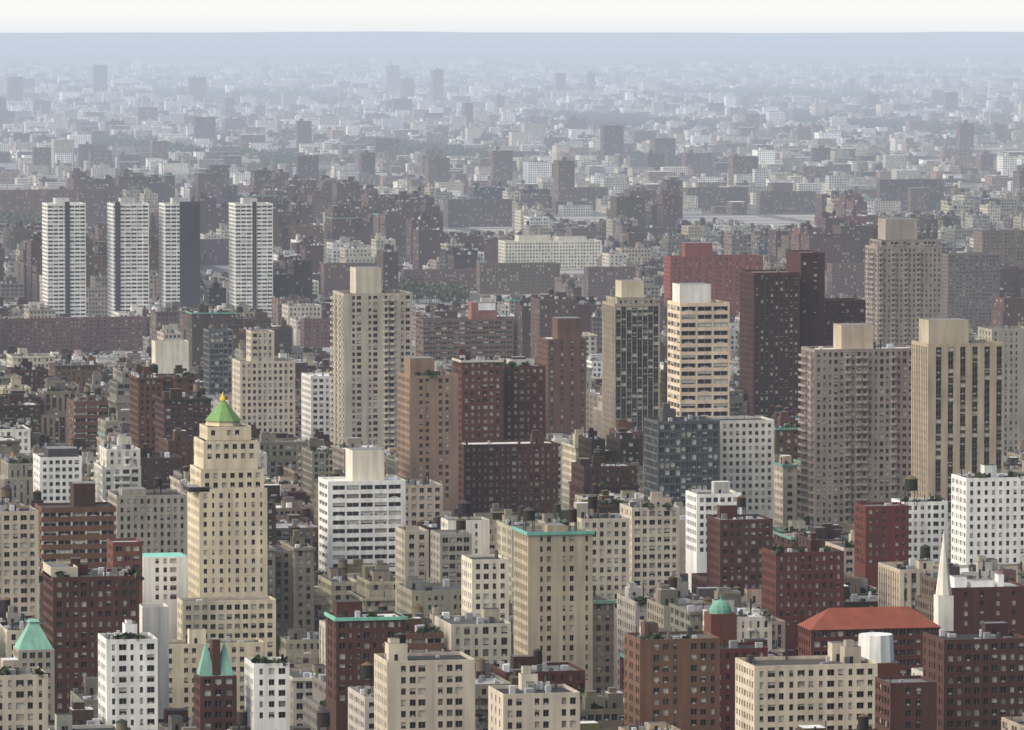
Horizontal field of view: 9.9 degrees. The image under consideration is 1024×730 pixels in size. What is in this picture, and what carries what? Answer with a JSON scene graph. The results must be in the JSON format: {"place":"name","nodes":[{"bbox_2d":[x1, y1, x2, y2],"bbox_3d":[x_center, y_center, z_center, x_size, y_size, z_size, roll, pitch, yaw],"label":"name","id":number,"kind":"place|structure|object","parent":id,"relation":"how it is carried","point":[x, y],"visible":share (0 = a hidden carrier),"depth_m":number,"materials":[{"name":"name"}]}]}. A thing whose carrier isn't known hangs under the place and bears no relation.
{"place":"outdoors","nodes":[
{"label":"outdoors","id":0,"kind":"place"},
{"bbox_2d":[0,658,47,729],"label":"grey building","id":1,"kind":"structure","parent":0,"point":[23,698],"depth_m":1655.10,"materials":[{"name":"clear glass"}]},
{"bbox_2d":[98,619,157,729],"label":"white building","id":2,"kind":"structure","parent":0,"point":[128,674],"depth_m":1737.36,"materials":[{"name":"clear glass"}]},
{"bbox_2d":[330,266,411,450],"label":"beige tower","id":3,"kind":"structure","parent":0,"point":[371,328],"depth_m":2808.36,"materials":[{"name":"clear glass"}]},
{"bbox_2d":[0,31,1023,66],"bbox_3d":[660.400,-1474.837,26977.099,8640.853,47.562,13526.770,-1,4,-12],"label":"terrain hills","id":4,"kind":"structure","parent":0,"point":[221,47],"depth_m":24420.25,"materials":[{"name":"soil"},{"name":"grass"},{"name":"rock"}]},
{"bbox_2d":[0,67,1023,353],"bbox_3d":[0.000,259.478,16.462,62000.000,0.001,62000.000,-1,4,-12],"label":"ground","id":5,"kind":"structure","parent":0,"point":[752,209],"depth_m":6881.40,"materials":[{"name":"grey"}]},
{"bbox_2d":[142,552,186,639],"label":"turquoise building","id":6,"kind":"structure","parent":5,"relation":"on","point":[165,578],"depth_m":2087.01,"materials":[{"name":"white concrete"}]},
{"bbox_2d":[152,340,188,373],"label":"cream building","id":7,"kind":"structure","parent":5,"relation":"on","point":[168,356],"depth_m":3402.38,"materials":[{"name":"beige concrete"}]},
{"bbox_2d":[441,500,489,554],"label":"building","id":8,"kind":"structure","parent":5,"relation":"on","point":[478,528],"depth_m":2261.53,"materials":[{"name":"beige concrete"}]},
{"bbox_2d":[0,56,1023,216],"bbox_3d":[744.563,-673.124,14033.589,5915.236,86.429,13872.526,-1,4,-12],"label":"city building","id":9,"kind":"structure","parent":5,"relation":"on","point":[760,141],"depth_m":10714.93,"materials":[{"name":"grey concrete"}]},
{"bbox_2d":[0,65,1023,304],"bbox_3d":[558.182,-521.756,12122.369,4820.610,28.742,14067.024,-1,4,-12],"label":"trees","id":10,"kind":"object","parent":5,"relation":"on","point":[441,292],"visible":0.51,"depth_m":10958.33,"materials":[{"name":"green plant"}]},
{"bbox_2d":[82,214,975,354],"bbox_3d":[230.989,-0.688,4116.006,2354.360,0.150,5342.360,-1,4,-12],"label":"pavement kerbs","id":11,"kind":"structure","parent":5,"relation":"on","point":[706,218],"depth_m":6638.95,"materials":[{"name":"grey concrete"}]},
{"bbox_2d":[0,485,38,619],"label":"beige building","id":12,"kind":"structure","parent":11,"relation":"on","point":[19,559],"depth_m":2052.73,"materials":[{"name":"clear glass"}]},
{"bbox_2d":[13,619,54,719],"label":"tower","id":13,"kind":"structure","parent":11,"relation":"on","point":[32,646],"depth_m":1795.56,"materials":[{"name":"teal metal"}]},
{"bbox_2d":[0,189,75,215],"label":"apartment building","id":14,"kind":"structure","parent":11,"relation":"on","point":[27,201],"depth_m":6483.93,"materials":[{"name":"grey concrete"}]},
{"bbox_2d":[0,318,81,354],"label":"apartment building","id":15,"kind":"structure","parent":11,"relation":"on","point":[39,335],"depth_m":4197.79,"materials":[{"name":"brown brick"}]},
{"bbox_2d":[33,446,81,502],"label":"apartment building","id":16,"kind":"structure","parent":11,"relation":"on","point":[57,470],"depth_m":2602.49,"materials":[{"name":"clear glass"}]},
{"bbox_2d":[42,197,85,317],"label":"tower","id":17,"kind":"structure","parent":11,"relation":"on","point":[53,254],"depth_m":4433.44,"materials":[{"name":"white concrete"}]},
{"bbox_2d":[35,481,115,573],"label":"apartment building","id":18,"kind":"structure","parent":11,"relation":"on","point":[81,525],"depth_m":2154.99,"materials":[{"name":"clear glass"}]},
{"bbox_2d":[43,557,143,712],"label":"apartment building","id":19,"kind":"structure","parent":11,"relation":"on","point":[83,605],"depth_m":1855.94,"materials":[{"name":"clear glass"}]},
{"bbox_2d":[76,191,115,225],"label":"apartment building","id":20,"kind":"structure","parent":11,"relation":"on","point":[96,206],"depth_m":6389.01,"materials":[{"name":"brown brick"}]},
{"bbox_2d":[86,287,107,316],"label":"building block","id":21,"kind":"structure","parent":11,"relation":"on","point":[96,301],"depth_m":4596.42,"materials":[{"name":"beige concrete"}]},
{"bbox_2d":[79,316,145,351],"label":"apartment building","id":22,"kind":"structure","parent":11,"relation":"on","point":[126,333],"depth_m":4260.81,"materials":[{"name":"brown brick"}]},
{"bbox_2d":[107,538,142,603],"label":"dark building","id":23,"kind":"structure","parent":11,"relation":"on","point":[124,552],"depth_m":1990.14,"materials":[{"name":"red brick"}]},
{"bbox_2d":[107,197,148,316],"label":"tower","id":24,"kind":"structure","parent":11,"relation":"on","point":[134,252],"depth_m":4436.69,"materials":[{"name":"white concrete"}]},
{"bbox_2d":[108,476,186,553],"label":"apartment building","id":25,"kind":"structure","parent":11,"relation":"on","point":[154,521],"depth_m":2236.81,"materials":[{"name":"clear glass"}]},
{"bbox_2d":[139,603,168,718],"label":"building","id":26,"kind":"structure","parent":11,"relation":"on","point":[154,619],"depth_m":1897.22,"materials":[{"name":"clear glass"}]},
{"bbox_2d":[159,197,199,307],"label":"tower","id":27,"kind":"structure","parent":11,"relation":"on","point":[169,251],"depth_m":4438.86,"materials":[{"name":"white concrete"}]},
{"bbox_2d":[200,239,228,264],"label":"apartment building","id":28,"kind":"structure","parent":11,"relation":"on","point":[214,251],"depth_m":5599.59,"materials":[{"name":"brown brick"}]},
{"bbox_2d":[194,638,236,729],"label":"tower","id":29,"kind":"structure","parent":11,"relation":"on","point":[215,692],"depth_m":1709.15,"materials":[{"name":"brown brick"}]},
{"bbox_2d":[169,628,263,716],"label":"apartment building","id":30,"kind":"structure","parent":11,"relation":"on","point":[185,655],"depth_m":1970.02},
{"bbox_2d":[203,328,233,394],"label":"apartment building","id":31,"kind":"structure","parent":11,"relation":"on","point":[218,349],"depth_m":3304.14,"materials":[{"name":"grey glass"}]},
{"bbox_2d":[183,392,266,597],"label":"skyscraper","id":32,"kind":"structure","parent":11,"relation":"on","point":[225,489],"depth_m":2058.45,"materials":[{"name":"beige stone"}]},
{"bbox_2d":[177,596,275,656],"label":"apartment building","id":33,"kind":"structure","parent":11,"relation":"on","point":[239,617],"depth_m":2020.72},
{"bbox_2d":[229,197,272,322],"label":"tower","id":34,"kind":"structure","parent":11,"relation":"on","point":[240,252],"depth_m":4442.11,"materials":[{"name":"white concrete"}]},
{"bbox_2d":[232,329,294,435],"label":"apartment building","id":35,"kind":"structure","parent":11,"relation":"on","point":[263,388],"depth_m":2907.75,"materials":[{"name":"beige concrete"}]},
{"bbox_2d":[245,653,289,729],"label":"apartment building","id":36,"kind":"structure","parent":11,"relation":"on","point":[267,693],"depth_m":1709.32,"materials":[{"name":"clear brick"}]},
{"bbox_2d":[300,318,332,346],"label":"apartment building","id":37,"kind":"structure","parent":11,"relation":"on","point":[315,332],"depth_m":4307.09,"materials":[{"name":"brown brick"}]},
{"bbox_2d":[321,262,375,297],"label":"apartment building","id":38,"kind":"structure","parent":11,"relation":"on","point":[335,276],"depth_m":5005.47,"materials":[{"name":"grey concrete"}]},
{"bbox_2d":[318,447,405,574],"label":"building","id":39,"kind":"structure","parent":11,"relation":"on","point":[362,509],"depth_m":2361.95,"materials":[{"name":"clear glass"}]},
{"bbox_2d":[324,599,407,729],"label":"building","id":40,"kind":"structure","parent":11,"relation":"on","point":[356,636],"depth_m":1810.57,"materials":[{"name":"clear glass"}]},
{"bbox_2d":[0,353,782,445],"bbox_3d":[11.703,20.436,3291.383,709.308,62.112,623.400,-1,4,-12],"label":"building block","id":41,"kind":"structure","parent":11,"relation":"on","point":[71,399],"depth_m":3102.32,"materials":[{"name":"brown brick"}]},
{"bbox_2d":[395,526,428,611],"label":"apartment building","id":42,"kind":"structure","parent":11,"relation":"on","point":[411,550],"depth_m":2109.75,"materials":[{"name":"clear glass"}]},
{"bbox_2d":[374,631,474,729],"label":"beige building","id":43,"kind":"structure","parent":11,"relation":"on","point":[426,691],"depth_m":1662.34,"materials":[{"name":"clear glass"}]},
{"bbox_2d":[398,356,457,514],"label":"high-rise building","id":44,"kind":"structure","parent":11,"relation":"on","point":[427,418],"depth_m":2609.54,"materials":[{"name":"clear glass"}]},
{"bbox_2d":[401,269,475,290],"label":"apartment building","id":45,"kind":"structure","parent":11,"relation":"on","point":[466,277],"depth_m":5112.75,"materials":[{"name":"brown brick"}]},
{"bbox_2d":[431,518,471,581],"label":"grey building","id":46,"kind":"structure","parent":11,"relation":"on","point":[449,547],"depth_m":2170.38,"materials":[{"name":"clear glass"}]},
{"bbox_2d":[416,301,512,360],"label":"building","id":47,"kind":"structure","parent":11,"relation":"on","point":[482,329],"depth_m":3914.27,"materials":[{"name":"brown brick"}]},
{"bbox_2d":[452,348,503,440],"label":"brick building","id":48,"kind":"structure","parent":11,"relation":"on","point":[479,398],"depth_m":2688.60,"materials":[{"name":"brown brick"}]},
{"bbox_2d":[445,199,511,226],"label":"apartment building","id":49,"kind":"structure","parent":11,"relation":"on","point":[478,212],"depth_m":6509.91,"materials":[{"name":"grey concrete"}]},
{"bbox_2d":[461,550,508,621],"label":"stone building","id":50,"kind":"structure","parent":11,"relation":"on","point":[484,580],"depth_m":1995.63,"materials":[{"name":"beige stone"}]},
{"bbox_2d":[0,203,972,295],"bbox_3d":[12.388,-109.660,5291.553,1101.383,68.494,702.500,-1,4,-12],"label":"building block","id":51,"kind":"structure","parent":11,"relation":"on","point":[415,239],"depth_m":5321.62,"materials":[{"name":"grey concrete"}]},
{"bbox_2d":[0,288,974,383],"bbox_3d":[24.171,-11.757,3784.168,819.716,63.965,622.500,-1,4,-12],"label":"building block","id":52,"kind":"structure","parent":11,"relation":"on","point":[532,320],"depth_m":3880.23,"materials":[{"name":"brown brick"}]},
{"bbox_2d":[458,430,557,516],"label":"building","id":53,"kind":"structure","parent":11,"relation":"on","point":[513,475],"depth_m":2653.45,"materials":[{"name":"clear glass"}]},
{"bbox_2d":[0,359,1023,526],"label":"building block","id":54,"kind":"structure","parent":11,"relation":"on","point":[148,431],"depth_m":2739.12,"materials":[{"name":"grey concrete"}]},
{"bbox_2d":[0,573,1023,729],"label":"building block","id":55,"kind":"structure","parent":11,"relation":"on","point":[436,621],"depth_m":1907.27,"materials":[{"name":"beige brick"}]},
{"bbox_2d":[0,447,1023,689],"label":"building block","id":56,"kind":"structure","parent":11,"relation":"on","point":[303,590],"depth_m":2188.78,"materials":[{"name":"beige concrete"}]},
{"bbox_2d":[0,186,1023,252],"bbox_3d":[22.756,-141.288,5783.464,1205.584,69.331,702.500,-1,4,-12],"label":"building block","id":57,"kind":"structure","parent":11,"relation":"on","point":[656,221],"depth_m":5728.98,"materials":[{"name":"grey concrete"}]},
{"bbox_2d":[0,244,1023,352],"bbox_3d":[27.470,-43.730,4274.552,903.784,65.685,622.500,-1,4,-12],"label":"building block","id":58,"kind":"structure","parent":11,"relation":"on","point":[293,304],"depth_m":4375.11,"materials":[{"name":"brown brick"}]},
{"bbox_2d":[0,231,1023,310],"bbox_3d":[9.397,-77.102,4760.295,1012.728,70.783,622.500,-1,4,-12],"label":"building block","id":59,"kind":"structure","parent":11,"relation":"on","point":[23,278],"depth_m":4706.38,"materials":[{"name":"concrete"}]},
{"bbox_2d":[1,174,1023,230],"bbox_3d":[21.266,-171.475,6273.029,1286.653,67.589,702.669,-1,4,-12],"label":"building block","id":60,"kind":"structure","parent":11,"relation":"on","point":[1004,210],"depth_m":6195.57,"materials":[{"name":"concrete"}]},
{"bbox_2d":[476,262,559,294],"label":"building","id":61,"kind":"structure","parent":11,"relation":"on","point":[521,278],"depth_m":5062.56,"materials":[{"name":"grey concrete"}]},
{"bbox_2d":[502,356,545,439],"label":"brick building","id":62,"kind":"structure","parent":11,"relation":"on","point":[523,397],"depth_m":2708.75,"materials":[{"name":"brown brick"}]},
{"bbox_2d":[28,167,1023,222],"bbox_3d":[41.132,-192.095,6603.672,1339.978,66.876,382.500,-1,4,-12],"label":"building block","id":63,"kind":"structure","parent":11,"relation":"on","point":[162,186],"depth_m":6582.36,"materials":[{"name":"concrete"}]},
{"bbox_2d":[488,665,579,729],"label":"beige building","id":64,"kind":"structure","parent":11,"relation":"on","point":[530,701],"depth_m":1612.68,"materials":[{"name":"beige concrete"}]},
{"bbox_2d":[498,235,601,268],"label":"hospital building","id":65,"kind":"structure","parent":11,"relation":"on","point":[573,252],"depth_m":5515.96,"materials":[{"name":"beige concrete"}]},
{"bbox_2d":[512,507,594,689],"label":"building","id":66,"kind":"structure","parent":11,"relation":"on","point":[553,592],"depth_m":1891.43,"materials":[{"name":"clear brick"}]},
{"bbox_2d":[569,494,629,687],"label":"beige building","id":67,"kind":"structure","parent":11,"relation":"on","point":[611,557],"depth_m":2091.09,"materials":[{"name":"beige concrete"}]},
{"bbox_2d":[584,266,634,297],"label":"building","id":68,"kind":"structure","parent":11,"relation":"on","point":[599,281],"depth_m":5008.72,"materials":[{"name":"grey concrete"}]},
{"bbox_2d":[602,279,659,442],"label":"beige building","id":69,"kind":"structure","parent":11,"relation":"on","point":[630,351],"depth_m":3009.03,"materials":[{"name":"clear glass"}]},
{"bbox_2d":[620,491,679,595],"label":"beige building","id":70,"kind":"structure","parent":11,"relation":"on","point":[654,538],"depth_m":2170.32,"materials":[{"name":"beige concrete"}]},
{"bbox_2d":[644,403,719,505],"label":"apartment building","id":71,"kind":"structure","parent":11,"relation":"on","point":[681,455],"depth_m":2460.25,"materials":[{"name":"grey glass"}]},
{"bbox_2d":[667,283,729,416],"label":"striped building","id":72,"kind":"structure","parent":11,"relation":"on","point":[698,331],"depth_m":2757.71,"materials":[{"name":"beige concrete"}]},
{"bbox_2d":[664,242,762,316],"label":"red building","id":73,"kind":"structure","parent":11,"relation":"on","point":[696,262],"depth_m":4310.81,"materials":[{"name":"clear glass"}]},
{"bbox_2d":[686,481,741,591],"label":"high-rise building","id":74,"kind":"structure","parent":11,"relation":"on","point":[701,505],"depth_m":2269.77,"materials":[{"name":"clear concrete"}]},
{"bbox_2d":[704,594,736,642],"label":"domed tower","id":75,"kind":"structure","parent":11,"relation":"on","point":[720,619],"depth_m":1809.06,"materials":[{"name":"red brick"}]},
{"bbox_2d":[707,495,772,595],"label":"red building","id":76,"kind":"structure","parent":11,"relation":"on","point":[736,542],"depth_m":2160.04,"materials":[{"name":"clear brick"}]},
{"bbox_2d":[710,411,773,536],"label":"apartment building","id":77,"kind":"structure","parent":11,"relation":"on","point":[747,457],"depth_m":2499.11,"materials":[{"name":"white concrete"}]},
{"bbox_2d":[720,639,767,729],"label":"apartment building","id":78,"kind":"structure","parent":11,"relation":"on","point":[731,651],"depth_m":1789.95,"materials":[{"name":"brown brick"}]},
{"bbox_2d":[739,268,799,418],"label":"maroon building","id":79,"kind":"structure","parent":11,"relation":"on","point":[769,343],"depth_m":3106.22,"materials":[{"name":"brown brick"}]},
{"bbox_2d":[786,250,824,412],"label":"maroon building","id":80,"kind":"structure","parent":11,"relation":"on","point":[809,265],"depth_m":3121.90,"materials":[{"name":"brown brick"}]},
{"bbox_2d":[735,639,877,729],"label":"cream building","id":81,"kind":"structure","parent":11,"relation":"on","point":[834,688],"depth_m":1662.75,"materials":[{"name":"beige brick"}]},
{"bbox_2d":[824,298,865,345],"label":"maroon building","id":82,"kind":"structure","parent":11,"relation":"on","point":[845,310],"depth_m":3175.74,"materials":[{"name":"brown brick"}]},
{"bbox_2d":[827,263,864,297],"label":"building","id":83,"kind":"structure","parent":11,"relation":"on","point":[846,278],"depth_m":5001.52,"materials":[{"name":"brown brick"}]},
{"bbox_2d":[798,323,911,529],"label":"pink building","id":84,"kind":"structure","parent":11,"relation":"on","point":[855,413],"depth_m":2508.26,"materials":[{"name":"clear concrete"}]},
{"bbox_2d":[797,606,939,675],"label":"red-roofed building","id":85,"kind":"structure","parent":11,"relation":"on","point":[906,626],"depth_m":1863.64,"materials":[{"name":"red brick"}]},
{"bbox_2d":[858,632,899,675],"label":"storage tank","id":86,"kind":"object","parent":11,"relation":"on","point":[877,647],"visible":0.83,"depth_m":1758.55,"materials":[{"name":"white concrete"}]},
{"bbox_2d":[854,475,917,587],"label":"red building","id":87,"kind":"structure","parent":11,"relation":"on","point":[881,531],"depth_m":2266.97,"materials":[{"name":"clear brick"}]},
{"bbox_2d":[865,218,941,345],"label":"grey building","id":88,"kind":"structure","parent":11,"relation":"on","point":[903,279],"depth_m":3502.28,"materials":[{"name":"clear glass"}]},
{"bbox_2d":[934,533,953,630],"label":"church steeple","id":89,"kind":"object","parent":11,"relation":"on","point":[943,607],"visible":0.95,"depth_m":1904.74,"materials":[{"name":"white stone"}]},
{"bbox_2d":[942,252,999,331],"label":"dark building","id":90,"kind":"structure","parent":11,"relation":"on","point":[970,286],"depth_m":4497.65,"materials":[{"name":"grey concrete"}]},
{"bbox_2d":[923,621,1023,729],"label":"brick building","id":91,"kind":"structure","parent":11,"relation":"on","point":[977,676],"depth_m":1707.78,"materials":[{"name":"brown brick"}]},
{"bbox_2d":[978,324,1023,456],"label":"grey building","id":92,"kind":"structure","parent":11,"relation":"on","point":[1011,338],"depth_m":2949.42,"materials":[{"name":"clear concrete"}]},
{"bbox_2d":[575,187,607,206],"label":"building","id":93,"kind":"structure","parent":5,"relation":"on","point":[591,194],"depth_m":7109.29,"materials":[{"name":"brown brick"}]},
{"bbox_2d":[685,187,747,210],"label":"building","id":94,"kind":"structure","parent":5,"relation":"on","point":[708,197],"depth_m":7006.08,"materials":[{"name":"grey concrete"}]},
{"bbox_2d":[757,191,815,213],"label":"building","id":95,"kind":"structure","parent":5,"relation":"on","point":[785,202],"depth_m":6902.85,"materials":[{"name":"brown brick"}]},
{"bbox_2d":[875,673,936,729],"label":"brick building","id":96,"kind":"structure","parent":5,"relation":"on","point":[905,702],"depth_m":1627.92,"materials":[{"name":"brown brick"}]},
{"bbox_2d":[876,179,943,210],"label":"building","id":97,"kind":"structure","parent":5,"relation":"on","point":[892,189],"depth_m":6994.27,"materials":[{"name":"brown brick"}]},
{"bbox_2d":[0,0,1023,32],"label":"sky","id":98,"kind":"structure","parent":0,"point":[16,16],"materials":[{"name":"white"}]},
{"bbox_2d":[537,317,585,434],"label":"brown building","id":99,"kind":"structure","parent":0,"point":[561,353],"depth_m":3310.22,"materials":[{"name":"clear brick"}]},
{"bbox_2d":[624,621,719,729],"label":"brown building","id":100,"kind":"structure","parent":0,"point":[672,678],"depth_m":1712.14,"materials":[{"name":"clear brick"}]},
{"bbox_2d":[762,532,843,649],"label":"red building","id":101,"kind":"structure","parent":0,"point":[801,584],"depth_m":2059.77,"materials":[{"name":"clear brick"}]},
{"bbox_2d":[892,493,947,563],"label":"white building","id":102,"kind":"structure","parent":0,"point":[928,521],"depth_m":2305.84,"materials":[{"name":"clear concrete"}]},
{"bbox_2d":[911,318,1003,518],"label":"high-rise building","id":103,"kind":"structure","parent":0,"point":[957,398],"depth_m":2454.14,"materials":[{"name":"beige concrete"}]},
{"bbox_2d":[933,573,1023,635],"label":"brown building","id":104,"kind":"structure","parent":0,"point":[977,602],"depth_m":1966.88,"materials":[{"name":"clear brick"}]},
{"bbox_2d":[951,464,1023,564],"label":"white building","id":105,"kind":"structure","parent":0,"point":[987,510],"depth_m":2204.62,"materials":[{"name":"clear concrete"}]},
{"bbox_2d":[973,230,1023,266],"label":"dark building","id":106,"kind":"structure","parent":0,"point":[1007,246],"depth_m":4693.38,"materials":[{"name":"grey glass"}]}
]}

